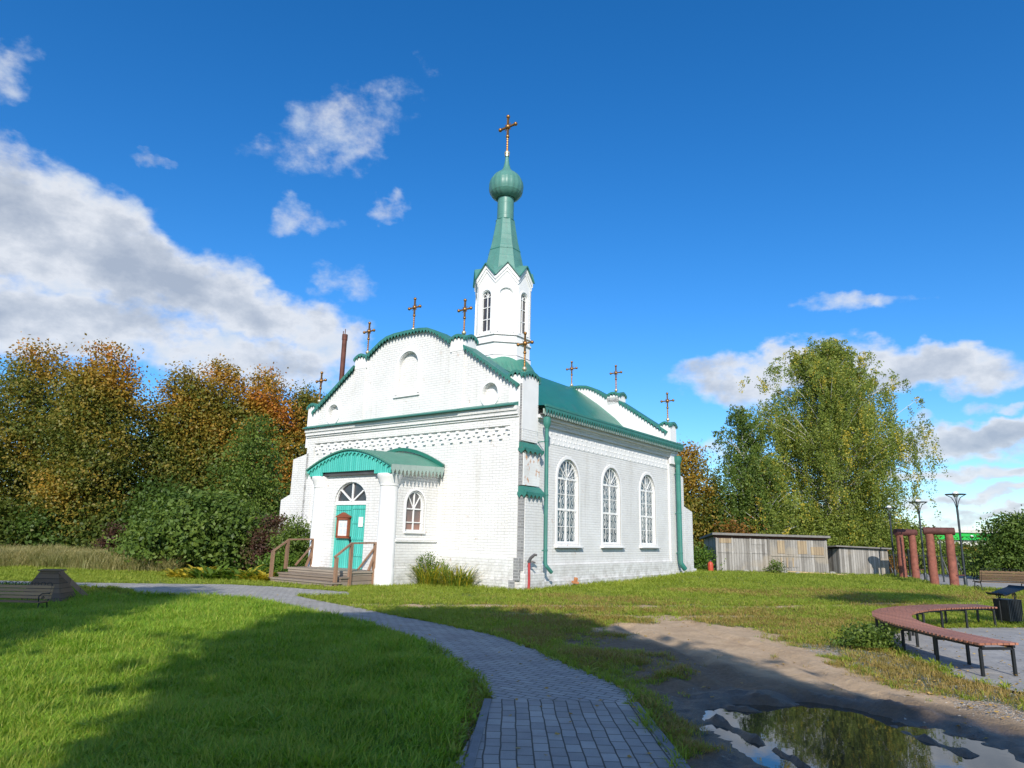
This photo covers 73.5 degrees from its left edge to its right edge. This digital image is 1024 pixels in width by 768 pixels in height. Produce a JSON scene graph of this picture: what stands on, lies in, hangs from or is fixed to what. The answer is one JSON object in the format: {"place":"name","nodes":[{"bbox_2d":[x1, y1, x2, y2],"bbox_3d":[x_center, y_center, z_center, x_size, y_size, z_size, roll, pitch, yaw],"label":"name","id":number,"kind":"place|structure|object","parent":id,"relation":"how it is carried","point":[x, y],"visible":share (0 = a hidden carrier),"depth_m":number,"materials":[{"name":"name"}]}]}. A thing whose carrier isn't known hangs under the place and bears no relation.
{"place":"outdoors","nodes":[
{"label":"outdoors","id":0,"kind":"place"},
{"bbox_2d":[0,581,632,701],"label":"path","id":1,"kind":"structure","parent":0,"point":[537,675],"depth_m":9.57,"materials":[{"name":"grey stone"}]},
{"bbox_2d":[0,0,1023,529],"label":"sky","id":2,"kind":"structure","parent":0,"point":[712,189],"materials":[{"name":"blue"}]},
{"bbox_2d":[4,559,1023,767],"bbox_3d":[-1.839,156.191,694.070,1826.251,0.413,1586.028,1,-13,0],"label":"ground","id":3,"kind":"structure","parent":0,"point":[725,674],"depth_m":7.82,"materials":[{"name":"brown soil"}]},
{"bbox_2d":[0,381,30,499],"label":"autumn tree","id":4,"kind":"object","parent":3,"relation":"on","point":[11,442],"visible":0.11,"depth_m":40.21,"materials":[{"name":"green plant"}]},
{"bbox_2d":[0,581,53,607],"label":"park bench","id":5,"kind":"object","parent":3,"relation":"on","point":[47,590],"visible":0.89,"depth_m":14.41,"materials":[{"name":"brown wood"}]},
{"bbox_2d":[0,491,53,547],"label":"undergrowth shrub","id":6,"kind":"object","parent":3,"relation":"on","point":[8,507],"visible":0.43,"depth_m":35.99,"materials":[{"name":"green plant"}]},
{"bbox_2d":[0,331,91,544],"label":"autumn tree","id":7,"kind":"object","parent":3,"relation":"on","point":[23,385],"visible":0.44,"depth_m":39.93,"materials":[{"name":"green plant"}]},
{"bbox_2d":[0,496,93,549],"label":"undergrowth shrub","id":8,"kind":"object","parent":3,"relation":"on","point":[33,524],"visible":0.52,"depth_m":35.56,"materials":[{"name":"green plant"}]},
{"bbox_2d":[17,569,87,601],"bbox_3d":[-10.937,4.882,16.563,1.512,0.794,0.814,5,-13,-14],"label":"wooden cover","id":9,"kind":"object","parent":3,"relation":"on","point":[61,580],"visible":0.71,"depth_m":16.44,"materials":[{"name":"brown wood"}]},
{"bbox_2d":[2,333,174,545],"bbox_3d":[-23.808,3.440,39.089,7.963,12.565,8.010,1,-13,0],"label":"autumn tree","id":10,"kind":"object","parent":3,"relation":"on","point":[100,466],"visible":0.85,"depth_m":37.86,"materials":[{"name":"yellow plant"}]},
{"bbox_2d":[43,495,139,549],"bbox_3d":[-22.405,7.590,37.343,6.674,3.892,6.484,1,-13,0],"label":"undergrowth shrub","id":11,"kind":"object","parent":3,"relation":"on","point":[94,532],"visible":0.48,"depth_m":36.08,"materials":[{"name":"green plant"}]},
{"bbox_2d":[0,542,220,571],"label":"hay grass","id":12,"kind":"structure","parent":3,"relation":"on","point":[56,556],"depth_m":26.19,"materials":[{"name":"beige plant"}]},
{"bbox_2d":[91,519,129,549],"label":"burgundy shrub","id":13,"kind":"object","parent":3,"relation":"on","point":[109,535],"visible":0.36,"depth_m":33.67,"materials":[{"name":"brown plant"}]},
{"bbox_2d":[103,503,171,556],"bbox_3d":[-14.724,6.381,28.618,3.999,2.796,3.267,8,-14,-28],"label":"broadleaf shrub","id":14,"kind":"object","parent":3,"relation":"on","point":[117,539],"visible":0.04,"depth_m":27.91,"materials":[{"name":"green plant"}]},
{"bbox_2d":[107,467,194,529],"bbox_3d":[-18.970,7.066,37.194,5.544,4.890,5.548,9,-15,-31],"label":"undergrowth shrub","id":15,"kind":"object","parent":3,"relation":"on","point":[143,495],"visible":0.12,"depth_m":36.57,"materials":[{"name":"green plant"}]},
{"bbox_2d":[125,360,228,506],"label":"autumn tree","id":16,"kind":"object","parent":3,"relation":"on","point":[167,445],"visible":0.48,"depth_m":40.91,"materials":[{"name":"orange plant"}]},
{"bbox_2d":[158,568,201,578],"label":"border plant","id":17,"kind":"object","parent":3,"relation":"on","point":[172,573],"visible":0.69,"depth_m":22.05,"materials":[{"name":"yellow plant"}]},
{"bbox_2d":[111,486,272,570],"bbox_3d":[-12.514,5.977,28.017,6.620,3.534,6.392,10,-15,-33],"label":"broadleaf shrub","id":18,"kind":"object","parent":3,"relation":"on","point":[204,528],"visible":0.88,"depth_m":26.40,"materials":[{"name":"green plant"}]},
{"bbox_2d":[172,564,220,576],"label":"border plant","id":19,"kind":"object","parent":3,"relation":"on","point":[201,568],"visible":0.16,"depth_m":23.12,"materials":[{"name":"yellow plant"}]},
{"bbox_2d":[183,564,234,579],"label":"border plant","id":20,"kind":"object","parent":3,"relation":"on","point":[195,572],"visible":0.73,"depth_m":22.11,"materials":[{"name":"green plant"}]},
{"bbox_2d":[158,353,270,494],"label":"autumn tree","id":21,"kind":"object","parent":3,"relation":"on","point":[227,408],"visible":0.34,"depth_m":42.19,"materials":[{"name":"green plant"}]},
{"bbox_2d":[207,567,259,579],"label":"border plant","id":22,"kind":"object","parent":3,"relation":"on","point":[236,571],"visible":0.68,"depth_m":22.11,"materials":[{"name":"green plant"}]},
{"bbox_2d":[0,584,482,767],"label":"lawn grass","id":23,"kind":"structure","parent":3,"relation":"on","point":[378,662],"depth_m":6.66,"materials":[{"name":"green plant"}]},
{"bbox_2d":[196,411,292,562],"bbox_3d":[-12.411,4.940,32.624,6.450,7.440,5.746,1,-13,0],"label":"young tree","id":24,"kind":"object","parent":3,"relation":"on","point":[260,485],"visible":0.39,"depth_m":32.41,"materials":[{"name":"green plant"}]},
{"bbox_2d":[218,565,277,574],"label":"border plant","id":25,"kind":"object","parent":3,"relation":"on","point":[256,571],"visible":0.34,"depth_m":23.04,"materials":[{"name":"green plant"}]},
{"bbox_2d":[197,362,305,514],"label":"autumn tree","id":26,"kind":"object","parent":3,"relation":"on","point":[265,402],"visible":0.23,"depth_m":43.69,"materials":[{"name":"orange plant"}]},
{"bbox_2d":[234,570,279,580],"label":"border plant","id":27,"kind":"object","parent":3,"relation":"on","point":[261,575],"visible":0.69,"depth_m":21.99,"materials":[{"name":"yellow plant"}]},
{"bbox_2d":[233,512,289,571],"bbox_3d":[-9.437,6.268,26.869,2.739,2.465,2.824,1,-13,0],"label":"burgundy shrub","id":28,"kind":"object","parent":3,"relation":"on","point":[259,542],"visible":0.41,"depth_m":26.57,"materials":[{"name":"brown plant"}]},
{"bbox_2d":[248,550,304,576],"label":"shrub","id":29,"kind":"object","parent":3,"relation":"on","point":[278,563],"visible":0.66,"depth_m":23.87,"materials":[{"name":"green plant"}]},
{"bbox_2d":[261,511,310,566],"bbox_3d":[-7.965,5.957,25.349,2.894,2.520,2.608,1,-13,0],"label":"flowering shrub","id":30,"kind":"object","parent":3,"relation":"on","point":[298,548],"visible":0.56,"depth_m":25.00,"materials":[{"name":"green plant"}]},
{"bbox_2d":[266,379,326,514],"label":"autumn tree","id":31,"kind":"object","parent":3,"relation":"on","point":[307,398],"visible":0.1,"depth_m":45.44,"materials":[{"name":"orange plant"}]},
{"bbox_2d":[267,538,376,586],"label":"wooden steps","id":32,"kind":"structure","parent":3,"relation":"on","point":[324,576],"depth_m":21.40,"materials":[{"name":"brown wood"}]},
{"bbox_2d":[414,551,444,582],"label":"wall shrub","id":33,"kind":"object","parent":3,"relation":"on","point":[426,559],"visible":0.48,"depth_m":22.47,"materials":[{"name":"green plant"}]},
{"bbox_2d":[403,557,461,585],"bbox_3d":[-2.518,6.054,22.196,2.253,0.913,2.312,11,-16,-36],"label":"daylily clump","id":34,"kind":"object","parent":3,"relation":"on","point":[429,580],"visible":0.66,"depth_m":21.78,"materials":[{"name":"green plant"}]},
{"bbox_2d":[430,563,483,586],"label":"daylily clump","id":35,"kind":"object","parent":3,"relation":"on","point":[457,579],"visible":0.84,"depth_m":21.24,"materials":[{"name":"green plant"}]},
{"bbox_2d":[463,698,491,767],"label":"kerb","id":36,"kind":"structure","parent":3,"relation":"on","point":[473,750],"depth_m":5.48,"materials":[{"name":"concrete"}]},
{"bbox_2d":[279,115,696,589],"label":"church","id":37,"kind":"structure","parent":3,"relation":"on","point":[492,454],"depth_m":24.49,"materials":[{"name":"white paint"}]},
{"bbox_2d":[332,505,351,567],"bbox_3d":[-5.711,5.116,23.095,0.780,2.060,0.070,-8,-16,36],"label":"door","id":38,"kind":"structure","parent":37,"relation":"in","point":[339,543],"depth_m":23.05,"materials":[{"name":"teal wood"}]},
{"bbox_2d":[335,512,351,537],"bbox_3d":[-5.681,4.744,23.053,0.700,0.850,0.100,-8,-16,36],"label":"notice case","id":39,"kind":"object","parent":37,"relation":"attached to","point":[343,524],"visible":1,"depth_m":23.03,"materials":[{"name":"wood"}]},
{"bbox_2d":[348,505,365,568],"bbox_3d":[-5.102,5.019,22.591,0.770,2.060,0.165,-8,-16,36],"label":"door","id":40,"kind":"structure","parent":37,"relation":"in","point":[356,533],"depth_m":22.64,"materials":[{"name":"teal wood"}]},
{"bbox_2d":[358,517,362,526],"bbox_3d":[-4.988,4.547,22.624,0.220,0.320,0.008,-8,-16,36],"label":"paper notice","id":41,"kind":"object","parent":37,"relation":"attached to","point":[360,522],"visible":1,"depth_m":22.62,"materials":[{"name":"white paper"}]},
{"bbox_2d":[403,489,425,533],"bbox_3d":[-3.230,4.201,22.718,0.175,1.460,0.980,-8,-16,36],"label":"window","id":42,"kind":"structure","parent":37,"relation":"in","point":[412,522],"depth_m":22.75,"materials":[{"name":"white paint"}]},
{"bbox_2d":[554,457,583,547],"bbox_3d":[1.929,4.133,24.084,0.355,3.168,1.740,-8,-16,36],"label":"window","id":43,"kind":"structure","parent":37,"relation":"in","point":[566,481],"depth_m":24.12,"materials":[{"name":"white paint"}]},
{"bbox_2d":[601,465,624,547],"bbox_3d":[3.814,4.729,26.551,0.355,3.168,1.740,-8,-16,36],"label":"window","id":44,"kind":"structure","parent":37,"relation":"in","point":[609,482],"depth_m":26.61,"materials":[{"name":"white paint"}]},
{"bbox_2d":[639,472,660,548],"bbox_3d":[5.716,5.329,29.040,0.355,3.168,1.740,-8,-16,36],"label":"window","id":45,"kind":"structure","parent":37,"relation":"in","point":[645,487],"depth_m":29.08,"materials":[{"name":"white paint"}]},
{"bbox_2d":[0,561,1023,759],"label":"short grass","id":46,"kind":"structure","parent":3,"relation":"on","point":[728,579],"depth_m":18.39,"materials":[{"name":"green plant"}]},
{"bbox_2d":[0,577,1023,767],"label":"edge weeds","id":47,"kind":"object","parent":3,"relation":"on","point":[645,721],"visible":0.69,"depth_m":9.14,"materials":[{"name":"green plant"}]},
{"bbox_2d":[527,553,536,588],"bbox_3d":[0.603,5.786,20.898,0.307,1.221,0.122,1,-13,0],"label":"standpipe","id":48,"kind":"object","parent":3,"relation":"on","point":[531,557],"visible":0.92,"depth_m":20.93,"materials":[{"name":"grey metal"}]},
{"bbox_2d":[44,594,1023,767],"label":"fallen leaves","id":49,"kind":"object","parent":3,"relation":"on","point":[629,756],"visible":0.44,"depth_m":7.98,"materials":[{"name":"brown plant"}]},
{"bbox_2d":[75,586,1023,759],"bbox_3d":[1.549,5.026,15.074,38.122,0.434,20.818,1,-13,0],"label":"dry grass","id":50,"kind":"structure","parent":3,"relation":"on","point":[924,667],"depth_m":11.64,"materials":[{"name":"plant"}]},
{"bbox_2d":[571,577,578,583],"bbox_3d":[2.138,6.604,23.061,0.240,0.200,0.120,14,-6,-26],"label":"broken brick","id":51,"kind":"object","parent":3,"relation":"on","point":[575,581],"visible":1,"depth_m":23.02,"materials":[{"name":"orange brick"}]},
{"bbox_2d":[632,702,689,767],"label":"kerb","id":52,"kind":"structure","parent":3,"relation":"on","point":[659,736],"depth_m":5.48,"materials":[{"name":"concrete"}]},
{"bbox_2d":[675,440,736,562],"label":"autumn tree","id":53,"kind":"object","parent":3,"relation":"on","point":[692,472],"visible":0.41,"depth_m":48.44,"materials":[{"name":"orange plant"}]},
{"bbox_2d":[693,539,725,569],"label":"wild shrub","id":54,"kind":"object","parent":3,"relation":"on","point":[701,558],"visible":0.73,"depth_m":38.43,"materials":[{"name":"green plant"}]},
{"bbox_2d":[708,560,712,570],"bbox_3d":[10.762,9.859,37.204,0.296,0.640,0.296,1,-13,0],"label":"gas cylinder","id":55,"kind":"object","parent":3,"relation":"on","point":[710,565],"visible":0.73,"depth_m":37.09,"materials":[{"name":"red metal"}]},
{"bbox_2d":[698,481,751,545],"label":"background bush","id":56,"kind":"object","parent":3,"relation":"on","point":[722,515],"visible":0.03,"depth_m":49.85,"materials":[{"name":"green plant"}]},
{"bbox_2d":[700,515,767,541],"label":"orange bush","id":57,"kind":"object","parent":3,"relation":"on","point":[736,526],"visible":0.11,"depth_m":45.79,"materials":[{"name":"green plant"}]},
{"bbox_2d":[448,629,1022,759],"bbox_3d":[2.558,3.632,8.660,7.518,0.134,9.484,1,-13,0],"label":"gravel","id":58,"kind":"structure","parent":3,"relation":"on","point":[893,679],"depth_m":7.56,"materials":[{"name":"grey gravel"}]},
{"bbox_2d":[699,404,793,534],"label":"birch tree","id":59,"kind":"object","parent":3,"relation":"on","point":[748,446],"visible":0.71,"depth_m":48.96,"materials":[{"name":"green plant"}]},
{"bbox_2d":[699,532,830,572],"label":"shed","id":60,"kind":"structure","parent":3,"relation":"on","point":[760,552],"depth_m":37.91,"materials":[{"name":"wood"}]},
{"bbox_2d":[717,553,731,569],"bbox_3d":[11.762,9.814,37.949,0.800,0.900,0.020,1,-13,3],"label":"door","id":61,"kind":"structure","parent":60,"relation":"in","point":[721,556],"depth_m":37.94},
{"bbox_2d":[733,553,750,569],"bbox_3d":[12.711,9.801,37.900,0.900,0.950,0.020,1,-13,3],"label":"door","id":62,"kind":"structure","parent":60,"relation":"in","point":[741,561],"depth_m":37.88,"materials":[{"name":"grey wood"}]},
{"bbox_2d":[752,554,767,570],"bbox_3d":[13.699,9.836,37.838,0.820,0.900,0.020,1,-13,3],"label":"door","id":63,"kind":"structure","parent":60,"relation":"in","point":[760,561],"depth_m":37.84,"materials":[{"name":"grey wood"}]},
{"bbox_2d":[725,452,812,534],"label":"birch tree","id":64,"kind":"object","parent":3,"relation":"on","point":[788,529],"visible":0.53,"depth_m":47.65,"materials":[{"name":"green plant"}]},
{"bbox_2d":[762,559,787,572],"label":"wild shrub","id":65,"kind":"object","parent":3,"relation":"on","point":[774,563],"visible":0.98,"depth_m":36.71,"materials":[{"name":"green plant"}]},
{"bbox_2d":[777,570,848,574],"bbox_3d":[16.107,10.161,36.936,3.685,0.140,0.160,-3,-13,18],"label":"loose plank","id":66,"kind":"object","parent":3,"relation":"on","point":[809,572],"visible":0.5,"depth_m":36.96,"materials":[{"name":"grey wood"}]},
{"bbox_2d":[790,503,873,546],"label":"understory tree","id":67,"kind":"object","parent":3,"relation":"on","point":[829,530],"visible":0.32,"depth_m":47.90,"materials":[{"name":"green plant"}]},
{"bbox_2d":[731,336,950,546],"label":"birch tree","id":68,"kind":"object","parent":3,"relation":"on","point":[839,418],"visible":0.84,"depth_m":50.05,"materials":[{"name":"green plant"}]},
{"bbox_2d":[827,545,891,574],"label":"shed","id":69,"kind":"structure","parent":3,"relation":"on","point":[857,559],"depth_m":37.72,"materials":[{"name":"wood"}]},
{"bbox_2d":[700,702,1023,767],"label":"puddle water","id":70,"kind":"structure","parent":3,"relation":"on","point":[815,735],"depth_m":5.92,"materials":[{"name":"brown liquid"}]},
{"bbox_2d":[823,618,909,647],"bbox_3d":[5.610,4.016,10.887,1.229,0.583,1.009,1,-13,0],"label":"weed clump","id":71,"kind":"object","parent":3,"relation":"on","point":[869,635],"visible":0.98,"depth_m":10.78,"materials":[{"name":"green plant"}]},
{"bbox_2d":[834,506,908,568],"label":"understory tree","id":72,"kind":"object","parent":3,"relation":"on","point":[882,543],"visible":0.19,"depth_m":48.33,"materials":[{"name":"green plant"}]},
{"bbox_2d":[881,506,896,575],"bbox_3d":[20.310,8.434,36.651,0.820,3.837,0.820,1,-13,0],"label":"street lamp","id":73,"kind":"object","parent":3,"relation":"on","point":[888,508],"visible":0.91,"depth_m":36.68,"materials":[{"name":"metal"}]},
{"bbox_2d":[869,521,924,553],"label":"understory tree","id":74,"kind":"object","parent":3,"relation":"on","point":[898,528],"visible":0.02,"depth_m":49.32,"materials":[{"name":"green plant"}]},
{"bbox_2d":[887,550,922,572],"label":"orange bush","id":75,"kind":"object","parent":3,"relation":"on","point":[892,566],"visible":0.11,"depth_m":39.90,"materials":[{"name":"green plant"}]},
{"bbox_2d":[893,529,923,578],"bbox_3d":[20.383,8.826,35.257,1.350,2.677,0.446,3,-13,-8],"label":"log frame","id":76,"kind":"object","parent":3,"relation":"on","point":[899,534],"visible":0.88,"depth_m":35.18,"materials":[{"name":"red paint"}]},
{"bbox_2d":[871,533,957,570],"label":"background bush","id":77,"kind":"object","parent":3,"relation":"on","point":[918,543],"visible":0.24,"depth_m":45.96,"materials":[{"name":"green plant"}]},
{"bbox_2d":[892,516,941,539],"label":"background bush","id":78,"kind":"object","parent":3,"relation":"on","point":[923,525],"visible":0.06,"depth_m":52.10,"materials":[{"name":"green plant"}]},
{"bbox_2d":[909,499,927,580],"bbox_3d":[19.865,7.597,33.250,0.820,3.970,0.820,1,-13,0],"label":"street lamp","id":79,"kind":"object","parent":3,"relation":"on","point":[918,502],"visible":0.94,"depth_m":33.30,"materials":[{"name":"metal"}]},
{"bbox_2d":[922,527,964,585],"bbox_3d":[18.554,7.507,29.449,1.359,2.640,0.365,-4,-14,23],"label":"log frame","id":80,"kind":"object","parent":3,"relation":"on","point":[930,532],"visible":0.94,"depth_m":29.42,"materials":[{"name":"red paint"}]},
{"bbox_2d":[945,491,967,585],"bbox_3d":[19.392,6.712,29.653,0.820,4.112,0.820,1,-13,0],"label":"street lamp","id":81,"kind":"object","parent":3,"relation":"on","point":[955,494],"visible":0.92,"depth_m":29.69,"materials":[{"name":"metal"}]},
{"bbox_2d":[936,536,981,570],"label":"background bush","id":82,"kind":"object","parent":3,"relation":"on","point":[958,550],"visible":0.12,"depth_m":47.41,"materials":[{"name":"green plant"}]},
{"bbox_2d":[938,536,983,563],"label":"background bush","id":83,"kind":"object","parent":3,"relation":"on","point":[968,547],"visible":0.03,"depth_m":50.00,"materials":[{"name":"green plant"}]},
{"bbox_2d":[958,504,1023,578],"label":"round tree","id":84,"kind":"object","parent":3,"relation":"on","point":[1002,547],"visible":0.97,"depth_m":34.85,"materials":[{"name":"green plant"}]},
{"bbox_2d":[972,568,1023,592],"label":"park bench","id":85,"kind":"object","parent":3,"relation":"on","point":[995,574],"visible":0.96,"depth_m":25.55,"materials":[{"name":"brown wood"}]},
{"bbox_2d":[985,585,1023,622],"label":"litter bin","id":86,"kind":"object","parent":3,"relation":"on","point":[1007,609],"visible":0.99,"depth_m":14.62,"materials":[{"name":"black metal"}]},
{"bbox_2d":[454,699,678,767],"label":"path","id":87,"kind":"structure","parent":0,"point":[604,734],"depth_m":5.56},
{"bbox_2d":[903,527,998,545],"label":"building","id":88,"kind":"structure","parent":0,"point":[966,533],"depth_m":126.84,"materials":[{"name":"green glass"}]},
{"bbox_2d":[887,627,1023,691],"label":"plaza","id":89,"kind":"structure","parent":0,"point":[948,654],"depth_m":10.47,"materials":[{"name":"grey stone"}]},
{"bbox_2d":[872,604,1018,676],"bbox_3d":[7.474,4.294,12.067,2.009,0.420,7.488,-7,-15,32],"label":"curved bench","id":90,"kind":"object","parent":89,"relation":"on","point":[902,618],"visible":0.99,"depth_m":10.61,"materials":[{"name":"brown wood"}]},
{"bbox_2d":[907,574,1023,587],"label":"park path","id":91,"kind":"structure","parent":0,"point":[971,583],"depth_m":32.19,"materials":[{"name":"grey concrete"}]},
{"bbox_2d":[939,540,944,581],"bbox_3d":[20.095,8.323,32.065,0.065,2.050,0.065,7,-14,-22],"label":"pole","id":92,"kind":"object","parent":91,"relation":"on","point":[941,561],"visible":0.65,"depth_m":32.05,"materials":[{"name":"metal"}]},
{"bbox_2d":[888,549,1009,576],"bbox_3d":[25.468,9.558,36.125,12.021,1.460,0.566,-4,-14,24],"label":"park fence","id":93,"kind":"object","parent":91,"relation":"on","point":[909,566],"visible":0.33,"depth_m":37.32,"materials":[{"name":"black metal"}]}
]}

